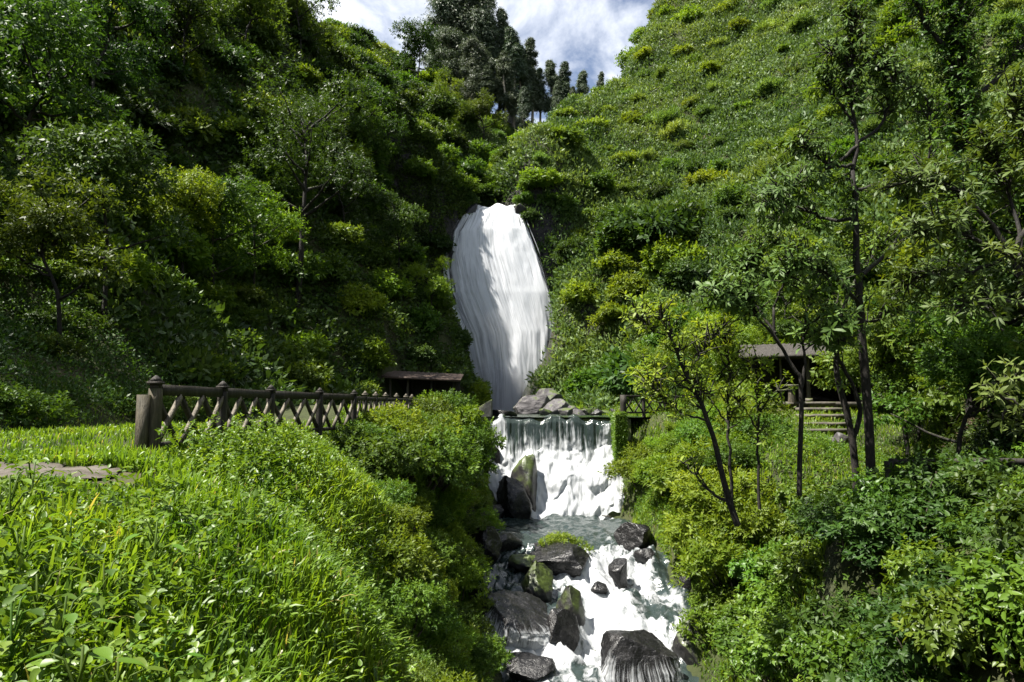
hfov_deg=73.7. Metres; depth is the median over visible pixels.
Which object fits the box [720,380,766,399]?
bright shrub
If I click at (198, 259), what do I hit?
bright bush
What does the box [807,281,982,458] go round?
leafy tree
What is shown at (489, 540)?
boulder
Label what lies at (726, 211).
dark bush
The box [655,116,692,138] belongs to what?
scrub bush
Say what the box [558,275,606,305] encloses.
bright bush
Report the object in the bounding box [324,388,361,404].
dark bush
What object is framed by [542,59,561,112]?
eucalyptus tree
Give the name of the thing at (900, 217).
bright bush
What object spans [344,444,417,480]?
bank shrub
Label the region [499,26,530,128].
eucalyptus tree
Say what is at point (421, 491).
bank shrub
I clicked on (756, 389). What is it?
thin sapling
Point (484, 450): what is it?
bank shrub
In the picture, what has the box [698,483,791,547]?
bright shrub
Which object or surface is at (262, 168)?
bush
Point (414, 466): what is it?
bank shrub
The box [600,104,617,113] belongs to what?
bright bush
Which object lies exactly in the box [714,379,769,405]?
bright shrub
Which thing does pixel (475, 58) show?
eucalyptus tree
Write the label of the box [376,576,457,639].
bank shrub
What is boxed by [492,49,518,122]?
eucalyptus tree
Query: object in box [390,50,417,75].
dark bush
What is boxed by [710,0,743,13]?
bright bush
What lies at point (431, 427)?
bank shrub
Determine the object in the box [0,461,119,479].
path
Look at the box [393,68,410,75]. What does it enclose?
bush
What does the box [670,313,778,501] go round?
thin sapling
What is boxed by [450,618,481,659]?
bright shrub
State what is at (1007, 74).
scrub bush
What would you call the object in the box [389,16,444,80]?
leafy tree
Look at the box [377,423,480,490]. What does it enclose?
bank shrub
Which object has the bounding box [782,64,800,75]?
scrub bush
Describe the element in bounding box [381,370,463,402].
dark shelter
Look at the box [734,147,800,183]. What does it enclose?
scrub bush
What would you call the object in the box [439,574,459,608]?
bright shrub
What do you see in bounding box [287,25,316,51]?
dark bush
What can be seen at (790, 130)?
bright bush
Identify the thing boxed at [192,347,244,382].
bright bush
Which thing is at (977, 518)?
shade shrub
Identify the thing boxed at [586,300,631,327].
bright bush
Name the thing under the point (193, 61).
bright bush
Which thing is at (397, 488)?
bank shrub
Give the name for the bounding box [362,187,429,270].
leafy tree
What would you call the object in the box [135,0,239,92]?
leafy tree
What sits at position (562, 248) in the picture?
dark bush
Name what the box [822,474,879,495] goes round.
shade shrub
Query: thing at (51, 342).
bank shrub
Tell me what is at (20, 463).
leafy plant
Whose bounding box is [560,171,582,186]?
scrub bush
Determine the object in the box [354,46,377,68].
dark bush
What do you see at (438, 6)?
eucalyptus tree
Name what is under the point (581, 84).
eucalyptus tree
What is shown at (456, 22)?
eucalyptus tree
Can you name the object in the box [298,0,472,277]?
creepers
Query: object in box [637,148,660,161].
scrub bush
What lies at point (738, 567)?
leafy shrub
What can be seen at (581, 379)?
bush
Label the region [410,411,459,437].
bank shrub
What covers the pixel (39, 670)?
weeds
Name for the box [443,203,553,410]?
waterfall
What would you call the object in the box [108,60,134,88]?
dark bush
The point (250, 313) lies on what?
bush
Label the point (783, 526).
leafy shrub
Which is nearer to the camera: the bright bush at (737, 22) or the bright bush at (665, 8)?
the bright bush at (737, 22)
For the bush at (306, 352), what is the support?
on the terrain at (858, 576)
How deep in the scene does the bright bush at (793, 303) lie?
46.99 m
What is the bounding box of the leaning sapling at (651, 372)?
[616,288,749,526]
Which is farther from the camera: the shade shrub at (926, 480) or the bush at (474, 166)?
the bush at (474, 166)
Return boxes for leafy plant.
[0,460,66,512]
[0,470,52,535]
[0,526,72,618]
[0,591,69,681]
[2,566,90,666]
[7,592,118,680]
[25,646,144,681]
[31,512,109,572]
[68,556,141,630]
[70,657,169,681]
[118,518,194,585]
[128,630,204,681]
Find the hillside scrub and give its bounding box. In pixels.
[486,0,1023,410]
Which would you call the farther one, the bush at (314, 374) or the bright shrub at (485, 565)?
the bush at (314, 374)
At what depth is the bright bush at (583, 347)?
59.15 m
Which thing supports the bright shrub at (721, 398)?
on the terrain at (858, 576)
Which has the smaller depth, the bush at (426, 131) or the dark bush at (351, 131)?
the dark bush at (351, 131)
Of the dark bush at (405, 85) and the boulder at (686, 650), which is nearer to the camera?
the boulder at (686, 650)
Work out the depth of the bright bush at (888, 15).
68.80 m
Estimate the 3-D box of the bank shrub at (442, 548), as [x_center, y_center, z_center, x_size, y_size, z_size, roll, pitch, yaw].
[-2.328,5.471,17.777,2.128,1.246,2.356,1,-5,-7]
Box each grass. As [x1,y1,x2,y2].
[0,374,473,681]
[600,382,1011,681]
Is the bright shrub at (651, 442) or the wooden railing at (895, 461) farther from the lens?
the bright shrub at (651, 442)
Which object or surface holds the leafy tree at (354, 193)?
on the terrain at (858, 576)
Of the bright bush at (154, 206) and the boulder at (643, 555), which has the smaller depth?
the boulder at (643, 555)
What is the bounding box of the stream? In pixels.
[476,513,698,681]
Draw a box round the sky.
[307,0,655,123]
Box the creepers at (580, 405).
[561,335,594,408]
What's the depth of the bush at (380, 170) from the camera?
65.02 m
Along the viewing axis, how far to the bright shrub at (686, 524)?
20.20 m
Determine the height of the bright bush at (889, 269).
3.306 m
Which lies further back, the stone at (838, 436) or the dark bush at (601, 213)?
the dark bush at (601, 213)
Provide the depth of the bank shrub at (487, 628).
17.64 m
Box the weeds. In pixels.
[0,406,455,681]
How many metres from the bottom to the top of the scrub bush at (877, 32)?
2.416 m
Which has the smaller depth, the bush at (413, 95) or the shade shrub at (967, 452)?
the shade shrub at (967, 452)
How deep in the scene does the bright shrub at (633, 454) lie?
30.24 m
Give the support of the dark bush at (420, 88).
on the terrain at (858, 576)
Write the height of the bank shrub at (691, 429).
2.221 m
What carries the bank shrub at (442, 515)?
on the terrain at (858, 576)
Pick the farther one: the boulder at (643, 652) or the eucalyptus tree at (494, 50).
the eucalyptus tree at (494, 50)
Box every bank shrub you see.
[0,176,32,216]
[0,381,77,428]
[1,244,28,278]
[7,303,117,337]
[13,331,92,361]
[17,256,92,287]
[106,386,181,421]
[163,384,213,423]
[322,419,383,453]
[326,429,446,483]
[330,417,397,445]
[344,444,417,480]
[357,407,415,430]
[370,475,418,506]
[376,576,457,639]
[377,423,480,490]
[378,494,409,514]
[379,479,412,503]
[398,406,435,424]
[399,393,455,418]
[399,441,444,479]
[401,653,449,681]
[403,643,438,671]
[409,483,435,502]
[409,525,462,570]
[409,584,461,643]
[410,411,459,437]
[411,564,450,597]
[414,419,446,446]
[420,439,471,486]
[420,501,454,528]
[427,387,482,417]
[427,433,498,491]
[428,653,452,681]
[438,419,471,441]
[442,539,475,568]
[452,600,483,628]
[458,423,505,459]
[458,514,491,533]
[461,416,506,460]
[464,597,499,618]
[467,484,482,503]
[468,631,513,681]
[470,438,496,459]
[471,669,492,681]
[473,492,493,511]
[473,615,494,639]
[479,456,498,473]
[673,405,723,433]
[674,417,724,450]
[681,390,735,417]
[702,440,763,472]
[724,412,796,439]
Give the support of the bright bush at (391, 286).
on the terrain at (858, 576)
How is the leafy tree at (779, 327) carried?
on the terrain at (858, 576)
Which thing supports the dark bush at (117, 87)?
on the terrain at (858, 576)
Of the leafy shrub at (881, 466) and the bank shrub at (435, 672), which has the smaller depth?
the bank shrub at (435, 672)
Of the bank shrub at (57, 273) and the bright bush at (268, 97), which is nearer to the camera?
the bank shrub at (57, 273)
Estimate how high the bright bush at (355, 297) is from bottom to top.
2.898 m
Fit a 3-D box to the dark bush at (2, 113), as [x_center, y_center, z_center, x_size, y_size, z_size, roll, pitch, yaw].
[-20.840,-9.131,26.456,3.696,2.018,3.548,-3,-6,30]
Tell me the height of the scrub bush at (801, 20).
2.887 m
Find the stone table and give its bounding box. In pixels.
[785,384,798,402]
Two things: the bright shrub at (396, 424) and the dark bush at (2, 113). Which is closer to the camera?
the bright shrub at (396, 424)
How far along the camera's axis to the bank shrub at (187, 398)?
20.57 m
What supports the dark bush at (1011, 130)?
on the terrain at (858, 576)
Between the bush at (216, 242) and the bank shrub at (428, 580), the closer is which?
the bank shrub at (428, 580)
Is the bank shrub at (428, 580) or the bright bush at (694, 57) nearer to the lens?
the bank shrub at (428, 580)
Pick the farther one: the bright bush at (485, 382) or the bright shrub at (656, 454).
the bright bush at (485, 382)
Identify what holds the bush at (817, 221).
on the terrain at (858, 576)
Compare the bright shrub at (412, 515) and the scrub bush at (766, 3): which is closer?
the bright shrub at (412, 515)
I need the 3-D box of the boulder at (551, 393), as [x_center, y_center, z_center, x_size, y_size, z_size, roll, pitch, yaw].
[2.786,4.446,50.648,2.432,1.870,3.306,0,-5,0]
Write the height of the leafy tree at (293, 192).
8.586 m
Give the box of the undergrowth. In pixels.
[619,392,1023,681]
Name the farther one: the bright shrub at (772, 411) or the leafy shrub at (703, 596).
the bright shrub at (772, 411)
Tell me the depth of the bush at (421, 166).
68.45 m
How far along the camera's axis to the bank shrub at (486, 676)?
15.49 m
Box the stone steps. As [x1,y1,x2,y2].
[781,402,846,449]
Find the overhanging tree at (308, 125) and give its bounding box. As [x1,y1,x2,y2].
[227,51,383,308]
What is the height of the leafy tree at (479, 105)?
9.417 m
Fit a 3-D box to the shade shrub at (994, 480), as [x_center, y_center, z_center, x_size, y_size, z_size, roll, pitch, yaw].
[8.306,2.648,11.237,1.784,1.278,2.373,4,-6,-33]
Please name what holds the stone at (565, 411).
in the pool
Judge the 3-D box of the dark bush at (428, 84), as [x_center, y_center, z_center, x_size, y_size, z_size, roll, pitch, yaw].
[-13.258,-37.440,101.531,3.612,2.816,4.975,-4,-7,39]
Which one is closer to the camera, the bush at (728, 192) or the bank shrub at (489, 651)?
the bank shrub at (489, 651)
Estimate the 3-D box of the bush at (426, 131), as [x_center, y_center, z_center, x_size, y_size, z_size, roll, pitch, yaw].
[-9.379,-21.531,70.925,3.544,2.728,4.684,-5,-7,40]
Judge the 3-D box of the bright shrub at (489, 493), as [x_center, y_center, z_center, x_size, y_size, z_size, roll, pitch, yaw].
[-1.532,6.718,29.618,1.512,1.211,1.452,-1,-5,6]
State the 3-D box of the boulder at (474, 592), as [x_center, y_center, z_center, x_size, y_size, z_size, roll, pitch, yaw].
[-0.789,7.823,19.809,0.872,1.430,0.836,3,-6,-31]
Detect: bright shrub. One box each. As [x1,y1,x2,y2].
[358,399,432,442]
[362,405,432,445]
[367,520,447,595]
[378,401,451,432]
[380,503,431,542]
[385,477,433,528]
[392,658,483,681]
[413,532,434,558]
[415,389,486,428]
[420,408,462,428]
[425,556,450,597]
[427,614,483,659]
[429,419,475,453]
[434,645,477,680]
[437,548,497,602]
[438,625,471,660]
[439,475,474,508]
[439,488,477,520]
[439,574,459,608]
[443,519,479,552]
[450,484,480,509]
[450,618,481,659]
[457,554,491,591]
[462,540,493,565]
[469,472,490,493]
[470,505,505,532]
[477,486,493,506]
[597,441,654,486]
[628,459,648,483]
[630,453,688,495]
[637,431,740,501]
[641,430,676,451]
[642,450,670,465]
[654,430,683,453]
[656,504,711,561]
[657,502,748,569]
[662,420,676,431]
[664,382,718,417]
[664,460,783,512]
[666,437,709,469]
[667,480,700,514]
[667,525,765,599]
[672,586,744,648]
[681,379,724,394]
[687,390,752,421]
[692,400,749,436]
[697,391,775,410]
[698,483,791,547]
[712,397,795,433]
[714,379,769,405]
[714,429,763,462]
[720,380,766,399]
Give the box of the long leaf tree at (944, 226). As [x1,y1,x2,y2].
[865,60,1023,351]
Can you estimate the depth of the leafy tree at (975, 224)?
22.30 m
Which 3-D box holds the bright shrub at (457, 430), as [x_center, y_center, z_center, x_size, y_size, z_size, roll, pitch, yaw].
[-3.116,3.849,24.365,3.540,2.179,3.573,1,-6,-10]
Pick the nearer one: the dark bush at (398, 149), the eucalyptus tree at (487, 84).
the dark bush at (398, 149)
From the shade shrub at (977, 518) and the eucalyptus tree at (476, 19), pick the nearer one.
the shade shrub at (977, 518)
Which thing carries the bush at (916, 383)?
on the terrain at (858, 576)
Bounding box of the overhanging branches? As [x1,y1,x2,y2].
[969,235,1023,442]
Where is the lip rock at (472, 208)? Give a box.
[464,204,476,216]
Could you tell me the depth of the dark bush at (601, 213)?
72.20 m
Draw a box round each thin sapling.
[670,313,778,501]
[726,369,797,508]
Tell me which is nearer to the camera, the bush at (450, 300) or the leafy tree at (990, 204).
the leafy tree at (990, 204)
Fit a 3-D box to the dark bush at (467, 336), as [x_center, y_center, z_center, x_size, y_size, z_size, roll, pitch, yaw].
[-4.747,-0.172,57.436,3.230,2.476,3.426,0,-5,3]
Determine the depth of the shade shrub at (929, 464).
17.36 m
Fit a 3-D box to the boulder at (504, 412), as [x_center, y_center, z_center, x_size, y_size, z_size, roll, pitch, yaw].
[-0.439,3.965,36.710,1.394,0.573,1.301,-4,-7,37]
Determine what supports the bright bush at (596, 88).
on the terrain at (858, 576)
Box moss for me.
[607,410,628,474]
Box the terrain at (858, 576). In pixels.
[0,0,1023,681]
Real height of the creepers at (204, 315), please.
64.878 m
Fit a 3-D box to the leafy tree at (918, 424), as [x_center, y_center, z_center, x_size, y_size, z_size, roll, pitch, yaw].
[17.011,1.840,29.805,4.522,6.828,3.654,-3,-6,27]
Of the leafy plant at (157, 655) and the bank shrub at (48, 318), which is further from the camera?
the bank shrub at (48, 318)
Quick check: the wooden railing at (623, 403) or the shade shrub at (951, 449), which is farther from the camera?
the wooden railing at (623, 403)
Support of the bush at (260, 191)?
on the terrain at (858, 576)
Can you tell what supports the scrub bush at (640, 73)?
on the terrain at (858, 576)
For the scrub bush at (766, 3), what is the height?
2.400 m
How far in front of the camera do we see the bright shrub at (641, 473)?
25.99 m
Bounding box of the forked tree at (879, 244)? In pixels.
[744,218,923,492]
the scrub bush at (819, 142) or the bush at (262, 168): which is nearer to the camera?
the bush at (262, 168)
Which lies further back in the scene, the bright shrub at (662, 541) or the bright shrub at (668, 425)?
the bright shrub at (668, 425)
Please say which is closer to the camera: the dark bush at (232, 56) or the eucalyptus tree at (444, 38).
the dark bush at (232, 56)
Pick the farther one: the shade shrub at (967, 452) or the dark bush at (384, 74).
the dark bush at (384, 74)
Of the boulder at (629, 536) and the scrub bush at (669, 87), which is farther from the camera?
the scrub bush at (669, 87)
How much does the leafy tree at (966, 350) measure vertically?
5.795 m
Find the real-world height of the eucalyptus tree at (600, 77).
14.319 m
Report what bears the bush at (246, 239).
on the terrain at (858, 576)
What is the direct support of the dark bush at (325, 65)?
on the terrain at (858, 576)
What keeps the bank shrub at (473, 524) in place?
on the terrain at (858, 576)
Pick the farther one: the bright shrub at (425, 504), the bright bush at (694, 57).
the bright bush at (694, 57)
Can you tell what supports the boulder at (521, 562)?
in the stream
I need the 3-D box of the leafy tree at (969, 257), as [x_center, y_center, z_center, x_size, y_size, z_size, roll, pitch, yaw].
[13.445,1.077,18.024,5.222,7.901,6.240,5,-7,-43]
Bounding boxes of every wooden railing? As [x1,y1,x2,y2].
[620,395,683,422]
[884,458,1023,477]
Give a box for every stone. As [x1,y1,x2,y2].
[539,408,551,417]
[558,408,572,417]
[573,408,584,418]
[581,408,591,417]
[590,409,602,418]
[832,432,848,445]
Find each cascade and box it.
[481,610,550,649]
[600,656,683,681]
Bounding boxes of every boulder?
[468,587,491,600]
[472,526,501,563]
[479,589,547,646]
[491,504,504,517]
[492,410,516,418]
[496,475,531,518]
[499,533,522,551]
[504,652,555,681]
[508,554,534,571]
[511,454,537,511]
[513,395,550,417]
[521,560,552,601]
[530,540,589,577]
[536,388,562,400]
[543,399,569,413]
[546,608,579,651]
[556,585,585,625]
[591,581,607,593]
[600,629,681,681]
[608,558,626,588]
[613,522,651,550]
[633,548,655,563]
[671,614,708,665]
[676,566,693,590]
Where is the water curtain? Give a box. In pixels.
[488,413,624,519]
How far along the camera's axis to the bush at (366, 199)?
58.54 m
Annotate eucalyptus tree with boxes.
[416,0,497,79]
[418,0,466,83]
[425,47,449,89]
[428,24,466,90]
[448,0,501,110]
[449,35,495,102]
[472,65,494,107]
[480,8,501,112]
[492,6,510,116]
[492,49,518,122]
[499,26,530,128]
[513,86,532,131]
[515,44,535,120]
[524,36,549,124]
[534,67,550,122]
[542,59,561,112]
[547,80,563,111]
[558,61,572,98]
[570,86,576,95]
[575,69,590,94]
[596,71,604,86]
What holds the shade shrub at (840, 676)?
on the terrain at (858, 576)
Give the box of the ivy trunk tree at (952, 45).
[891,0,1023,417]
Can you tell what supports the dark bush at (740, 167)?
on the terrain at (858, 576)
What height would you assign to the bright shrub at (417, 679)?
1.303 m
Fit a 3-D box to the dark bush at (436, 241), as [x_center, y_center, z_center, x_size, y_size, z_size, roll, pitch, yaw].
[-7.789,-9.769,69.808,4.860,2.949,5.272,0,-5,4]
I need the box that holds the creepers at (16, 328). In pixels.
[0,147,265,429]
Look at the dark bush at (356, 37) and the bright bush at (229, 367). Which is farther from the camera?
the dark bush at (356, 37)
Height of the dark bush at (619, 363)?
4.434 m
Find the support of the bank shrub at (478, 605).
on the terrain at (858, 576)
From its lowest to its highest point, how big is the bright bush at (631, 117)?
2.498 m
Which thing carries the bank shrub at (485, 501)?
on the terrain at (858, 576)
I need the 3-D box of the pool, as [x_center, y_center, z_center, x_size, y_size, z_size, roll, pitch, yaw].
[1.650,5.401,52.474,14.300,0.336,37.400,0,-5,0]
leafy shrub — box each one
[685,578,740,615]
[705,599,757,628]
[706,615,766,659]
[721,628,792,681]
[725,540,773,595]
[732,574,789,617]
[733,604,836,669]
[752,533,815,598]
[753,535,812,575]
[761,510,813,545]
[769,527,828,598]
[772,474,831,510]
[784,615,902,681]
[793,659,849,681]
[840,467,924,513]
[863,462,904,478]
[877,532,962,594]
[891,574,1023,676]
[947,535,1023,622]
[958,571,1023,681]
[972,400,1023,427]
[996,466,1023,508]
[1011,435,1023,451]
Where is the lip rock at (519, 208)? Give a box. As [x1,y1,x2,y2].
[513,203,526,213]
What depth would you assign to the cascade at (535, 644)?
18.29 m
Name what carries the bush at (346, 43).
on the terrain at (858, 576)
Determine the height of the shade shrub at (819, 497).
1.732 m
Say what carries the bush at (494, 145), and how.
on the terrain at (858, 576)
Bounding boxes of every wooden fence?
[134,375,357,452]
[357,391,455,417]
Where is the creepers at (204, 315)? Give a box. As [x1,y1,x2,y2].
[0,0,517,420]
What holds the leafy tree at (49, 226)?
on the terrain at (858, 576)
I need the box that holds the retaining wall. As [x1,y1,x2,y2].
[479,400,492,418]
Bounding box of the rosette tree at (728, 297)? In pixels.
[691,226,867,495]
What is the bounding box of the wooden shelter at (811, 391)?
[739,343,862,406]
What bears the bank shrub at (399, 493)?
on the terrain at (858, 576)
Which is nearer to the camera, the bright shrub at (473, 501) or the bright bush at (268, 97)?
the bright shrub at (473, 501)
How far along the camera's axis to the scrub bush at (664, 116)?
84.40 m
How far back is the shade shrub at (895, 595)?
9.63 m
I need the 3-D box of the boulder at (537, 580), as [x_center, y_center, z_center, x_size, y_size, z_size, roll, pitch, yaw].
[0.748,7.710,21.436,1.138,1.568,1.544,0,-5,0]
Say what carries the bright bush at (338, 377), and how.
on the terrain at (858, 576)
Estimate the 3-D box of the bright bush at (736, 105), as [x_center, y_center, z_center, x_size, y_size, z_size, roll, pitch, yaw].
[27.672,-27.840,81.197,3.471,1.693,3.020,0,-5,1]
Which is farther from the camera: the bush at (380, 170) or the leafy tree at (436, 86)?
the leafy tree at (436, 86)
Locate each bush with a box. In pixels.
[0,0,46,41]
[0,88,26,130]
[1,36,76,91]
[6,85,64,129]
[11,156,98,200]
[54,133,125,171]
[58,93,129,149]
[64,233,166,290]
[76,56,130,99]
[76,169,158,228]
[85,0,138,39]
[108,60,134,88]
[111,96,192,148]
[112,34,191,90]
[121,2,163,41]
[124,168,164,202]
[145,219,218,274]
[150,2,200,33]
[153,264,202,307]
[154,151,202,185]
[157,100,222,147]
[161,38,210,87]
[191,33,254,77]
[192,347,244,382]
[195,276,238,313]
[198,0,235,31]
[200,233,228,254]
[210,109,267,148]
[217,327,268,354]
[222,300,267,328]
[225,228,263,256]
[225,278,268,304]
[227,87,273,131]
[229,37,264,62]
[230,175,285,206]
[237,146,301,185]
[242,17,285,58]
[245,379,301,407]
[252,85,298,127]
[259,247,336,291]
[261,228,307,246]
[270,145,318,177]
[271,337,329,371]
[273,87,294,104]
[275,356,334,392]
[282,327,336,354]
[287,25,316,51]
[293,62,324,95]
[308,248,354,281]
[309,220,364,249]
[310,27,335,50]
[311,56,357,98]
[313,192,338,210]
[316,21,351,43]
[320,368,354,391]
[323,17,354,26]
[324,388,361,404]
[330,281,387,318]
[331,194,356,214]
[336,33,348,44]
[337,40,360,61]
[341,142,374,159]
[343,22,377,44]
[344,126,370,143]
[345,334,396,369]
[346,175,385,211]
[348,28,373,47]
[351,75,390,111]
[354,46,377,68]
[354,380,382,396]
[360,49,384,65]
[362,62,402,87]
[367,267,415,299]
[369,160,393,186]
[372,40,399,56]
[377,180,396,204]
[379,57,389,67]
[381,141,405,157]
[388,241,428,266]
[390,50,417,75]
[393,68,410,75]
[396,70,427,91]
[398,79,411,89]
[400,88,420,107]
[403,154,437,180]
[406,79,435,95]
[406,119,443,145]
[406,302,444,331]
[406,343,438,363]
[414,109,454,141]
[416,273,457,310]
[417,230,456,256]
[418,85,461,122]
[419,66,447,90]
[420,80,436,92]
[435,364,476,386]
[437,142,462,164]
[445,165,481,192]
[446,130,472,154]
[448,180,472,191]
[450,118,459,124]
[451,125,463,136]
[452,153,488,182]
[453,325,473,351]
[456,100,480,126]
[465,380,492,403]
[468,137,491,164]
[471,183,495,197]
[475,375,492,391]
[476,183,505,205]
[481,115,511,132]
[481,172,500,184]
[485,141,498,150]
[488,111,503,121]
[489,141,522,166]
[489,147,502,159]
[491,129,506,137]
[507,130,526,141]
[511,190,534,204]
[516,163,562,191]
[518,207,540,221]
[531,120,588,148]
[532,150,551,160]
[534,191,578,211]
[549,232,592,265]
[552,106,580,117]
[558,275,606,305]
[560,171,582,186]
[562,364,603,394]
[569,227,587,236]
[573,115,610,132]
[574,146,591,154]
[577,168,617,194]
[577,207,595,216]
[579,337,597,355]
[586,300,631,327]
[590,85,604,93]
[590,221,645,255]
[590,342,703,394]
[591,248,642,276]
[592,201,624,227]
[595,197,712,253]
[599,144,613,151]
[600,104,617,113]
[603,269,655,300]
[605,76,633,87]
[605,150,639,164]
[614,40,641,71]
[614,182,636,193]
[616,109,643,125]
[617,88,634,95]
[627,92,647,103]
[628,20,653,45]
[629,292,656,310]
[629,297,687,328]
[632,331,674,348]
[633,45,653,61]
[635,67,655,78]
[637,104,683,125]
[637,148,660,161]
[637,233,712,277]
[641,180,674,199]
[646,0,668,19]
[646,192,711,228]
[650,21,669,31]
[651,62,672,78]
[651,253,718,289]
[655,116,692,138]
[656,3,679,18]
[658,156,684,172]
[658,299,711,332]
[664,85,675,91]
[669,3,706,24]
[670,43,696,59]
[673,139,697,149]
[680,311,728,343]
[681,93,701,107]
[681,227,717,243]
[683,155,707,172]
[683,168,735,192]
[685,52,703,67]
[692,103,721,118]
[696,284,774,315]
[697,60,724,74]
[698,363,748,383]
[700,36,731,49]
[701,80,723,91]
[706,330,808,381]
[707,157,733,171]
[709,134,727,146]
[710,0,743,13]
[711,204,753,224]
[712,180,755,207]
[719,243,747,259]
[728,15,750,33]
[728,68,750,78]
[729,304,782,328]
[730,99,755,110]
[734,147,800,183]
[735,119,754,134]
[735,159,756,172]
[742,138,761,149]
[749,75,788,99]
[750,321,769,339]
[752,16,790,33]
[753,137,775,151]
[758,276,819,305]
[759,0,781,9]
[761,231,829,265]
[770,43,793,55]
[770,96,790,108]
[770,131,813,156]
[773,160,807,182]
[779,8,819,31]
[781,298,823,323]
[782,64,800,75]
[784,120,816,138]
[789,109,807,129]
[791,196,825,216]
[792,169,843,197]
[796,0,810,8]
[800,34,826,48]
[800,207,846,233]
[802,79,836,106]
[807,51,822,63]
[815,131,846,146]
[816,98,850,124]
[819,281,839,298]
[820,134,872,165]
[830,246,904,284]
[831,212,890,250]
[840,191,870,208]
[845,149,905,177]
[857,0,887,10]
[857,114,895,136]
[863,295,878,310]
[866,22,894,41]
[866,247,921,284]
[868,22,920,61]
[872,0,916,34]
[873,190,908,214]
[873,363,926,395]
[878,236,952,285]
[889,49,910,59]
[892,205,933,237]
[899,84,926,103]
[900,60,933,77]
[903,117,1022,242]
[905,147,932,161]
[925,119,948,132]
[985,0,1023,16]
[988,9,1022,33]
[998,266,1015,298]
[999,121,1020,142]
[1000,66,1023,84]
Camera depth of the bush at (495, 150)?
83.30 m
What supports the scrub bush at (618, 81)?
on the terrain at (858, 576)
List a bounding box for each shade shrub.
[775,587,877,654]
[783,485,838,540]
[788,501,927,571]
[790,485,851,539]
[811,490,860,530]
[814,647,918,681]
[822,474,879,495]
[840,485,974,555]
[846,636,939,681]
[848,591,901,640]
[851,578,991,681]
[860,568,938,651]
[863,469,965,511]
[867,442,1015,524]
[870,667,977,681]
[894,450,968,473]
[901,548,983,603]
[931,488,1023,558]
[935,448,979,458]
[936,410,1004,454]
[945,437,976,455]
[946,463,1023,512]
[955,520,1017,565]
[965,411,1023,457]
[976,487,1023,577]
[980,445,1021,470]
[981,419,1023,457]
[986,447,1023,473]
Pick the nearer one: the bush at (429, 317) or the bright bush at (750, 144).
the bush at (429, 317)
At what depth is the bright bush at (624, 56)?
107.70 m
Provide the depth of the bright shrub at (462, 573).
18.34 m
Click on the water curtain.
(572, 454)
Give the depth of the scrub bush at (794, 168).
60.63 m
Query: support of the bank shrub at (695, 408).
on the terrain at (858, 576)
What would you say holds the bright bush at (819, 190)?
on the terrain at (858, 576)
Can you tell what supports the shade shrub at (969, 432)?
on the terrain at (858, 576)
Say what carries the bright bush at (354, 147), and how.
on the terrain at (858, 576)
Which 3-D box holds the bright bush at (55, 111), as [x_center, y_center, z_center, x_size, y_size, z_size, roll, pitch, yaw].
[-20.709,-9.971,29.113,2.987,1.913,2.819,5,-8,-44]
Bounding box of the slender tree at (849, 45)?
[736,0,962,484]
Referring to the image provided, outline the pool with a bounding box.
[492,410,641,416]
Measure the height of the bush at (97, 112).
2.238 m
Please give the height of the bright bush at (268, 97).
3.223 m
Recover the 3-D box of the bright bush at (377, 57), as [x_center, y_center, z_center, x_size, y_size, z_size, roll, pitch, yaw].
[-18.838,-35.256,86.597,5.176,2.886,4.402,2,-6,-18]
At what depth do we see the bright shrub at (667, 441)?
28.75 m
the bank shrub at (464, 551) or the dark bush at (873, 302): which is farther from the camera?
the dark bush at (873, 302)
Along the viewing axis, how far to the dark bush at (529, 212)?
71.45 m
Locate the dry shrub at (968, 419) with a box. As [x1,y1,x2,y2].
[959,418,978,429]
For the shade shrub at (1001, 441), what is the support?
on the terrain at (858, 576)
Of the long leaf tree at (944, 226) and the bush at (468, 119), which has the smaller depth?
the long leaf tree at (944, 226)
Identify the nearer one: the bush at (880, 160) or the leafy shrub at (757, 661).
the leafy shrub at (757, 661)
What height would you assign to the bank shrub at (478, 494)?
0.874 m
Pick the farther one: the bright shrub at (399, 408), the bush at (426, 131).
the bush at (426, 131)
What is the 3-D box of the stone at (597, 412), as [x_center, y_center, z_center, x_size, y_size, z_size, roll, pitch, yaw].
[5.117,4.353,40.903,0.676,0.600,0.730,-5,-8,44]
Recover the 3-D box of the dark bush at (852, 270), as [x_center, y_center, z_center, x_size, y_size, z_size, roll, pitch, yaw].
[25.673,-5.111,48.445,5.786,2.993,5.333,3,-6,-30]
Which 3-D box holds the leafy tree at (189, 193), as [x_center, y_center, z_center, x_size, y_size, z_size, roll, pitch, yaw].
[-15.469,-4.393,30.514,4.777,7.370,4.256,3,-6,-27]
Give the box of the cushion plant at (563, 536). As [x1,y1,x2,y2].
[537,530,594,554]
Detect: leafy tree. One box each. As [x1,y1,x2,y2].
[0,0,130,187]
[0,160,138,357]
[6,114,201,323]
[30,0,177,95]
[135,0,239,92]
[139,164,226,279]
[164,170,281,294]
[207,0,291,49]
[207,181,310,283]
[241,129,342,220]
[276,0,345,59]
[297,103,361,191]
[311,139,381,222]
[348,85,412,164]
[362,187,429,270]
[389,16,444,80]
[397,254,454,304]
[430,65,473,122]
[464,87,508,142]
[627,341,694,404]
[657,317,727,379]
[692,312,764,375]
[735,272,823,342]
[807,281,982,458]
[858,319,970,454]
[860,297,1023,455]
[860,309,942,440]
[881,243,1023,425]
[919,137,1023,334]
[920,193,1023,325]
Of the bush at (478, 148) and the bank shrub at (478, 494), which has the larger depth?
the bush at (478, 148)
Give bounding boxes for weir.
[482,419,630,440]
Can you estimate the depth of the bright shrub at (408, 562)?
12.68 m

